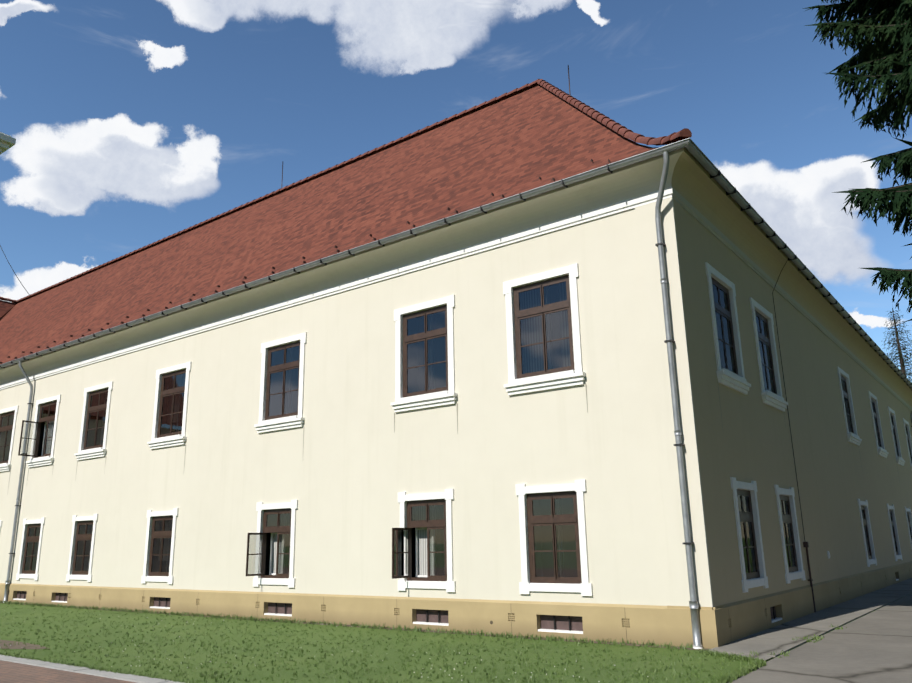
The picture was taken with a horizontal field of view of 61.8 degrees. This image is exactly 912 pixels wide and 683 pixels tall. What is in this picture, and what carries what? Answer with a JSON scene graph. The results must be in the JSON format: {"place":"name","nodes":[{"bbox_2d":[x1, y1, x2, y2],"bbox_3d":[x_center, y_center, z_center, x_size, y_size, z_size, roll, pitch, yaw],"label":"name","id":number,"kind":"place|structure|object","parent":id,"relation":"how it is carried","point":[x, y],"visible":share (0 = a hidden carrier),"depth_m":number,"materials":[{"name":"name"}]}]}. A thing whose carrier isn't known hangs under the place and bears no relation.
{"place":"outdoors","nodes":[
{"label":"outdoors","id":0,"kind":"place"},
{"bbox_2d":[0,0,900,328],"bbox_3d":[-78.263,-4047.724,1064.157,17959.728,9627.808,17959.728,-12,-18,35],"label":"cloud","id":1,"kind":"structure","parent":0,"point":[80,168],"depth_m":8056.95,"materials":[{"name":"white"}]},
{"bbox_2d":[0,598,900,682],"bbox_3d":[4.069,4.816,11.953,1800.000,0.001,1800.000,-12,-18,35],"label":"lawn","id":2,"kind":"structure","parent":0,"point":[287,675],"depth_m":12.31,"materials":[{"name":"green plant"}]},
{"bbox_2d":[0,132,15,154],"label":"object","id":3,"kind":"structure","parent":2,"relation":"on","point":[7,142],"depth_m":55.25,"materials":[{"name":"paint"}]},
{"bbox_2d":[0,660,135,682],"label":"path pavers","id":4,"kind":"object","parent":2,"relation":"on","point":[11,672],"depth_m":10.52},
{"bbox_2d":[0,655,183,682],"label":"path kerb","id":5,"kind":"structure","parent":2,"relation":"on","point":[102,673],"depth_m":10.79,"materials":[{"name":"concrete"}]},
{"bbox_2d":[0,609,647,681],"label":"lawn clover flowers","id":6,"kind":"object","parent":2,"relation":"on","point":[322,624],"visible":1,"depth_m":10.93,"materials":[{"name":"white plant"}]},
{"bbox_2d":[0,603,707,650],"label":"bare earth","id":7,"kind":"structure","parent":2,"relation":"on","point":[20,645],"depth_m":14.02,"materials":[{"name":"soil"}]},
{"bbox_2d":[0,197,911,606],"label":"building walls","id":8,"kind":"structure","parent":2,"relation":"on","point":[344,465],"depth_m":16.89,"materials":[{"name":"beige paint"}]},
{"bbox_2d":[37,421,426,577],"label":"room windows","id":9,"kind":"structure","parent":8,"relation":"attached to","point":[419,552],"depth_m":16.49,"materials":[{"name":"white"}]},
{"bbox_2d":[0,85,658,363],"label":"roof tiles","id":10,"kind":"object","parent":8,"relation":"on","point":[522,142],"visible":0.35,"depth_m":23.84,"materials":[{"name":"red tile"}]},
{"bbox_2d":[0,246,30,296],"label":"overhead wire","id":11,"kind":"object","parent":10,"relation":"attached to","point":[14,272],"visible":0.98,"depth_m":45.46,"materials":[{"name":"grey metal"}]},
{"bbox_2d":[0,79,691,303],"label":"roof ridge tiles","id":12,"kind":"object","parent":10,"relation":"on","point":[625,132],"visible":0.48,"depth_m":26.04,"materials":[{"name":"red tile"}]},
{"bbox_2d":[0,65,815,611],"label":"roof ironwork","id":13,"kind":"object","parent":10,"relation":"attached to","point":[806,545],"visible":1,"depth_m":18.31,"materials":[{"name":"black metal"}]},
{"bbox_2d":[7,384,897,494],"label":"wall drip stains","id":14,"kind":"object","parent":8,"relation":"attached to","point":[394,431],"depth_m":16.91,"materials":[{"name":"beige"}]},
{"bbox_2d":[0,147,911,406],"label":"eaves cornice","id":15,"kind":"structure","parent":8,"relation":"on","point":[691,182],"depth_m":17.78,"materials":[{"name":"beige paint"}]},
{"bbox_2d":[0,275,911,583],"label":"window frames","id":16,"kind":"structure","parent":8,"relation":"attached to","point":[552,519],"depth_m":16.54,"materials":[{"name":"brown wood"}]},
{"bbox_2d":[20,422,407,575],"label":"open glass sashes","id":17,"kind":"object","parent":16,"relation":"attached to","point":[400,559],"visible":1,"depth_m":15.88,"materials":[{"name":"clear glass"}]},
{"bbox_2d":[0,281,577,576],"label":"window glass","id":18,"kind":"object","parent":16,"relation":"in","point":[558,351],"visible":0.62,"depth_m":16.69,"materials":[{"name":"black glass"}]},
{"bbox_2d":[712,283,911,572],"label":"window glass","id":19,"kind":"object","parent":16,"relation":"in","point":[727,335],"visible":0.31,"depth_m":15.68,"materials":[{"name":"black glass"}]},
{"bbox_2d":[0,138,911,648],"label":"gutters and downpipes","id":20,"kind":"object","parent":8,"relation":"attached to","point":[700,156],"visible":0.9,"depth_m":15.45,"materials":[{"name":"grey metal"}]},
{"bbox_2d":[0,186,911,595],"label":"building trim","id":21,"kind":"structure","parent":8,"relation":"attached to","point":[576,376],"depth_m":16.96,"materials":[{"name":"white paint"}]},
{"bbox_2d":[0,561,911,648],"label":"building plinth","id":22,"kind":"structure","parent":2,"relation":"on","point":[658,625],"depth_m":15.61,"materials":[{"name":"beige paint"}]},
{"bbox_2d":[9,585,862,639],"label":"plinth joints","id":23,"kind":"object","parent":22,"relation":"attached to","point":[491,622],"visible":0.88,"depth_m":14.38,"materials":[{"name":"brown"}]},
{"bbox_2d":[8,575,898,633],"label":"basement windows","id":24,"kind":"structure","parent":22,"relation":"in","point":[562,624],"depth_m":15.32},
{"bbox_2d":[709,578,911,660],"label":"apron slabs","id":25,"kind":"structure","parent":2,"relation":"on","point":[776,640],"depth_m":14.51,"materials":[{"name":"grey concrete"}]},
{"bbox_2d":[728,593,911,682],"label":"concrete road","id":26,"kind":"structure","parent":2,"relation":"on","point":[875,646],"depth_m":10.90,"materials":[{"name":"grey concrete"}]},
{"bbox_2d":[802,0,911,321],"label":"foliage","id":27,"kind":"object","parent":2,"relation":"on","point":[879,58],"visible":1,"depth_m":8.23,"materials":[{"name":"green plant"}]},
{"bbox_2d":[884,305,911,380],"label":"tree","id":28,"kind":"object","parent":2,"relation":"on","point":[902,362],"visible":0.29,"depth_m":66.19,"materials":[{"name":"plant"}]},
{"bbox_2d":[0,0,911,382],"label":"sky","id":29,"kind":"structure","parent":0,"point":[749,82],"materials":[{"name":"blue"}]}
]}

